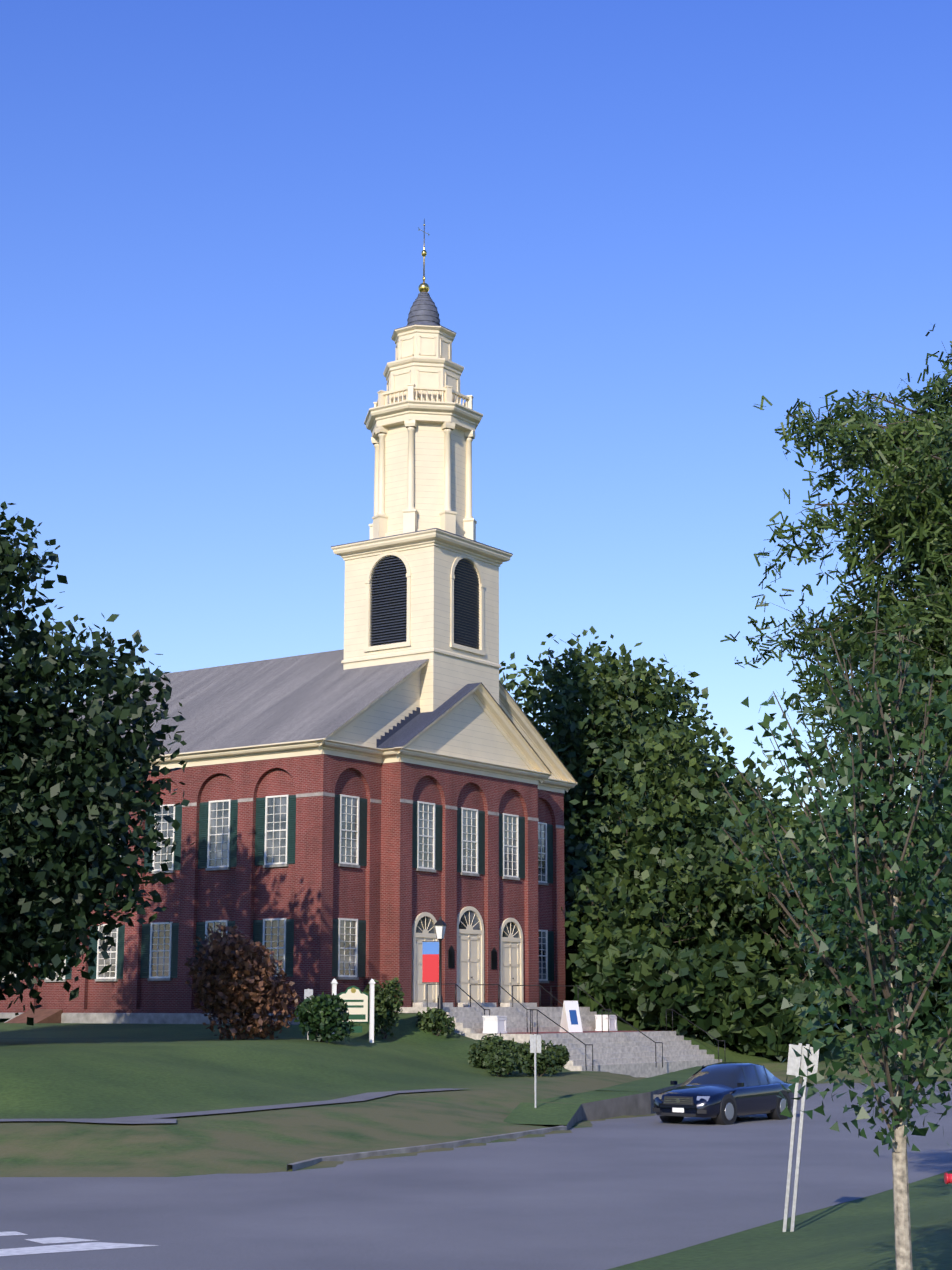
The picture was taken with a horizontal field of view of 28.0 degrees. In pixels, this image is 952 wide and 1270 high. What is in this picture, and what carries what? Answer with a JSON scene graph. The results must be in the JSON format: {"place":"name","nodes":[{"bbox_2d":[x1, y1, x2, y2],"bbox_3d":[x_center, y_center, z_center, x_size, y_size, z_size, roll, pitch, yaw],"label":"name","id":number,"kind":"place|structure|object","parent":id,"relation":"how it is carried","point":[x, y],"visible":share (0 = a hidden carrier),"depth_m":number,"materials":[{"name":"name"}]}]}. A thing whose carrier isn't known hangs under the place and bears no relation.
{"place":"outdoors","nodes":[
{"label":"outdoors","id":0,"kind":"place"},
{"bbox_2d":[0,1082,951,1269],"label":"road","id":1,"kind":"structure","parent":0,"point":[605,1194],"depth_m":29.38,"materials":[{"name":"grey asphalt"}]},
{"bbox_2d":[287,1126,566,1170],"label":"kerb","id":2,"kind":"structure","parent":1,"relation":"on","point":[295,1166],"depth_m":38.89,"materials":[{"name":"concrete"}]},
{"bbox_2d":[652,1062,794,1124],"bbox_3d":[6.525,11.967,49.927,2.120,1.522,4.680,-8,-14,37],"label":"sedan car","id":3,"kind":"object","parent":1,"relation":"on","point":[724,1093],"visible":0.9,"depth_m":49.01,"materials":[{"name":"blue paint"}]},
{"bbox_2d":[0,1013,951,1269],"bbox_3d":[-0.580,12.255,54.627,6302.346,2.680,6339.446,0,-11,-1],"label":"ground","id":4,"kind":"structure","parent":0,"point":[78,1070],"depth_m":44.07,"materials":[{"name":"green plant"}]},
{"bbox_2d":[0,501,199,1025],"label":"maple tree","id":5,"kind":"object","parent":4,"relation":"on","point":[66,804],"visible":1,"depth_m":58.13,"materials":[{"name":"green plant"}]},
{"bbox_2d":[0,1088,458,1123],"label":"footpath","id":6,"kind":"structure","parent":4,"relation":"on","point":[144,1119],"depth_m":42.52,"materials":[{"name":"concrete"}]},
{"bbox_2d":[184,924,300,1039],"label":"red shrub","id":7,"kind":"object","parent":4,"relation":"on","point":[234,976],"visible":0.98,"depth_m":65.10,"materials":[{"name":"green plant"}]},
{"bbox_2d":[304,988,312,1039],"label":"sign","id":8,"kind":"object","parent":4,"relation":"on","point":[308,992],"visible":0.41,"depth_m":66.46,"materials":[{"name":"metal"}]},
{"bbox_2d":[294,992,354,1042],"bbox_3d":[-5.151,13.124,65.374,2.093,1.834,2.271,0,-11,-1],"label":"rhododendron shrub","id":9,"kind":"object","parent":4,"relation":"on","point":[325,1016],"visible":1,"depth_m":64.77,"materials":[{"name":"green plant"}]},
{"bbox_2d":[331,978,374,1042],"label":"church sign","id":10,"kind":"object","parent":4,"relation":"on","point":[356,999],"visible":0.73,"depth_m":68.60,"materials":[{"name":"white paint"}]},
{"bbox_2d":[0,219,725,1077],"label":"church","id":11,"kind":"structure","parent":4,"relation":"on","point":[384,789],"depth_m":80.95,"materials":[{"name":"brick"}]},
{"bbox_2d":[482,1016,506,1032],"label":"box","id":12,"kind":"object","parent":11,"relation":"on","point":[494,1024],"visible":0.98,"depth_m":73.79,"materials":[{"name":"white paint"}]},
{"bbox_2d":[559,1001,582,1031],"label":"sandwich board sign","id":13,"kind":"object","parent":11,"relation":"on","point":[570,1020],"visible":0.96,"depth_m":77.13,"materials":[{"name":"white paint"}]},
{"bbox_2d":[595,1015,616,1030],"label":"box","id":14,"kind":"object","parent":11,"relation":"on","point":[612,1022],"visible":0.85,"depth_m":80.81,"materials":[{"name":"white paint"}]},
{"bbox_2d":[363,977,404,1038],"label":"green shrub","id":15,"kind":"object","parent":4,"relation":"on","point":[386,1007],"visible":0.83,"depth_m":70.68,"materials":[{"name":"green plant"}]},
{"bbox_2d":[422,916,446,1009],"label":"lamp post","id":16,"kind":"object","parent":4,"relation":"on","point":[432,963],"visible":0.9,"depth_m":74.87,"materials":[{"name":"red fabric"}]},
{"bbox_2d":[416,1007,455,1035],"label":"bush","id":17,"kind":"object","parent":4,"relation":"on","point":[434,1020],"visible":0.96,"depth_m":72.70,"materials":[{"name":"green plant"}]},
{"bbox_2d":[467,1033,503,1068],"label":"bush","id":18,"kind":"object","parent":4,"relation":"on","point":[478,1050],"visible":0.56,"depth_m":66.79,"materials":[{"name":"green plant"}]},
{"bbox_2d":[483,1049,517,1076],"bbox_3d":[0.810,14.339,63.717,1.177,1.043,1.281,0,-11,-1],"label":"bush","id":19,"kind":"object","parent":4,"relation":"on","point":[501,1063],"visible":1,"depth_m":63.45,"materials":[{"name":"green plant"}]},
{"bbox_2d":[483,1036,524,1073],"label":"bush","id":20,"kind":"object","parent":4,"relation":"on","point":[498,1044],"visible":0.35,"depth_m":65.27,"materials":[{"name":"green plant"}]},
{"bbox_2d":[530,1034,540,1107],"bbox_3d":[1.529,11.457,48.937,0.300,2.400,0.056,-4,-12,20],"label":"street sign","id":21,"kind":"object","parent":4,"relation":"on","point":[535,1043],"visible":0.86,"depth_m":49.08,"materials":[{"name":"metal"}]},
{"bbox_2d":[512,1040,559,1076],"bbox_3d":[2.036,14.386,64.621,1.621,1.351,1.425,0,-11,-1],"label":"bush","id":22,"kind":"object","parent":4,"relation":"on","point":[525,1057],"visible":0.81,"depth_m":64.41,"materials":[{"name":"green plant"}]},
{"bbox_2d":[545,1044,569,1073],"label":"bush","id":23,"kind":"object","parent":4,"relation":"on","point":[562,1058],"visible":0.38,"depth_m":66.47,"materials":[{"name":"green plant"}]},
{"bbox_2d":[564,865,626,1021],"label":"understorey bush","id":24,"kind":"object","parent":4,"relation":"on","point":[569,993],"visible":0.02,"depth_m":93.33,"materials":[{"name":"green plant"}]},
{"bbox_2d":[503,1066,701,1129],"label":"grass bank","id":25,"kind":"structure","parent":4,"relation":"on","point":[633,1098],"depth_m":51.00,"materials":[{"name":"green plant"}]},
{"bbox_2d":[561,863,655,980],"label":"tree","id":26,"kind":"object","parent":4,"relation":"on","point":[579,932],"visible":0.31,"depth_m":90.92,"materials":[{"name":"green plant"}]},
{"bbox_2d":[499,626,742,875],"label":"tree","id":27,"kind":"object","parent":4,"relation":"on","point":[583,741],"visible":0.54,"depth_m":105.91,"materials":[{"name":"green plant"}]},
{"bbox_2d":[571,924,673,1028],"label":"understorey bush","id":28,"kind":"object","parent":4,"relation":"on","point":[603,974],"visible":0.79,"depth_m":85.24,"materials":[{"name":"green plant"}]},
{"bbox_2d":[565,884,760,1030],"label":"tree","id":29,"kind":"object","parent":4,"relation":"on","point":[644,927],"visible":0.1,"depth_m":88.50,"materials":[{"name":"green plant"}]},
{"bbox_2d":[564,710,799,885],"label":"tree","id":30,"kind":"object","parent":4,"relation":"on","point":[663,799],"visible":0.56,"depth_m":97.77,"materials":[{"name":"green plant"}]},
{"bbox_2d":[589,841,783,1029],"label":"understorey bush","id":31,"kind":"object","parent":4,"relation":"on","point":[618,855],"depth_m":93.96,"materials":[{"name":"green plant"}]},
{"bbox_2d":[627,939,775,1045],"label":"understorey bush","id":32,"kind":"object","parent":4,"relation":"on","point":[693,985],"visible":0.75,"depth_m":82.09,"materials":[{"name":"green plant"}]},
{"bbox_2d":[578,820,831,971],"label":"tree","id":33,"kind":"object","parent":4,"relation":"on","point":[678,884],"visible":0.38,"depth_m":89.31,"materials":[{"name":"green plant"}]},
{"bbox_2d":[671,912,825,980],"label":"understorey bush","id":34,"kind":"object","parent":4,"relation":"on","point":[729,934],"visible":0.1,"depth_m":89.17,"materials":[{"name":"green plant"}]},
{"bbox_2d":[729,792,828,842],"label":"tree","id":35,"kind":"object","parent":4,"relation":"on","point":[785,807],"depth_m":109.34,"materials":[{"name":"green plant"}]},
{"bbox_2d":[721,971,837,1061],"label":"understorey bush","id":36,"kind":"object","parent":4,"relation":"on","point":[762,1023],"visible":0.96,"depth_m":80.59,"materials":[{"name":"green plant"}]},
{"bbox_2d":[685,819,905,1011],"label":"tree","id":37,"kind":"object","parent":4,"relation":"on","point":[751,911],"visible":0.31,"depth_m":87.76,"materials":[{"name":"green plant"}]},
{"bbox_2d":[783,1043,818,1231],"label":"roadside sign two poles","id":38,"kind":"object","parent":4,"relation":"on","point":[795,1063],"visible":0.67,"depth_m":25.34,"materials":[{"name":"metal"}]},
{"bbox_2d":[698,590,951,1269],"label":"ginkgo tree","id":39,"kind":"object","parent":4,"relation":"on","point":[891,965],"visible":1,"depth_m":12.44,"materials":[{"name":"green plant"}]},
{"bbox_2d":[720,323,951,855],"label":"honey locust tree","id":40,"kind":"object","parent":4,"relation":"on","point":[906,459],"visible":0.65,"depth_m":20.38,"materials":[{"name":"green plant"}]},
{"bbox_2d":[741,796,951,878],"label":"tree","id":41,"kind":"object","parent":4,"relation":"on","point":[801,827],"depth_m":101.19,"materials":[{"name":"green plant"}]},
{"bbox_2d":[781,861,919,1029],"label":"understorey bush","id":42,"kind":"object","parent":4,"relation":"on","point":[842,1023],"depth_m":91.60,"materials":[{"name":"green plant"}]},
{"bbox_2d":[763,855,951,1023],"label":"tree","id":43,"kind":"object","parent":4,"relation":"on","point":[791,951],"visible":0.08,"depth_m":86.29,"materials":[{"name":"green plant"}]},
{"bbox_2d":[837,872,951,1030],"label":"understorey bush","id":44,"kind":"object","parent":4,"relation":"on","point":[933,1002],"visible":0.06,"depth_m":90.14,"materials":[{"name":"green plant"}]},
{"bbox_2d":[900,795,951,862],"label":"tree","id":45,"kind":"object","parent":4,"relation":"on","point":[933,823],"depth_m":109.46,"materials":[{"name":"green plant"}]},
{"bbox_2d":[0,0,951,818],"label":"sky","id":46,"kind":"structure","parent":0,"point":[647,222],"materials":[{"name":"blue"}]},
{"bbox_2d":[944,1173,951,1183],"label":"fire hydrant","id":47,"kind":"object","parent":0,"point":[947,1178],"visible":1,"depth_m":22.13,"materials":[{"name":"red metal"}]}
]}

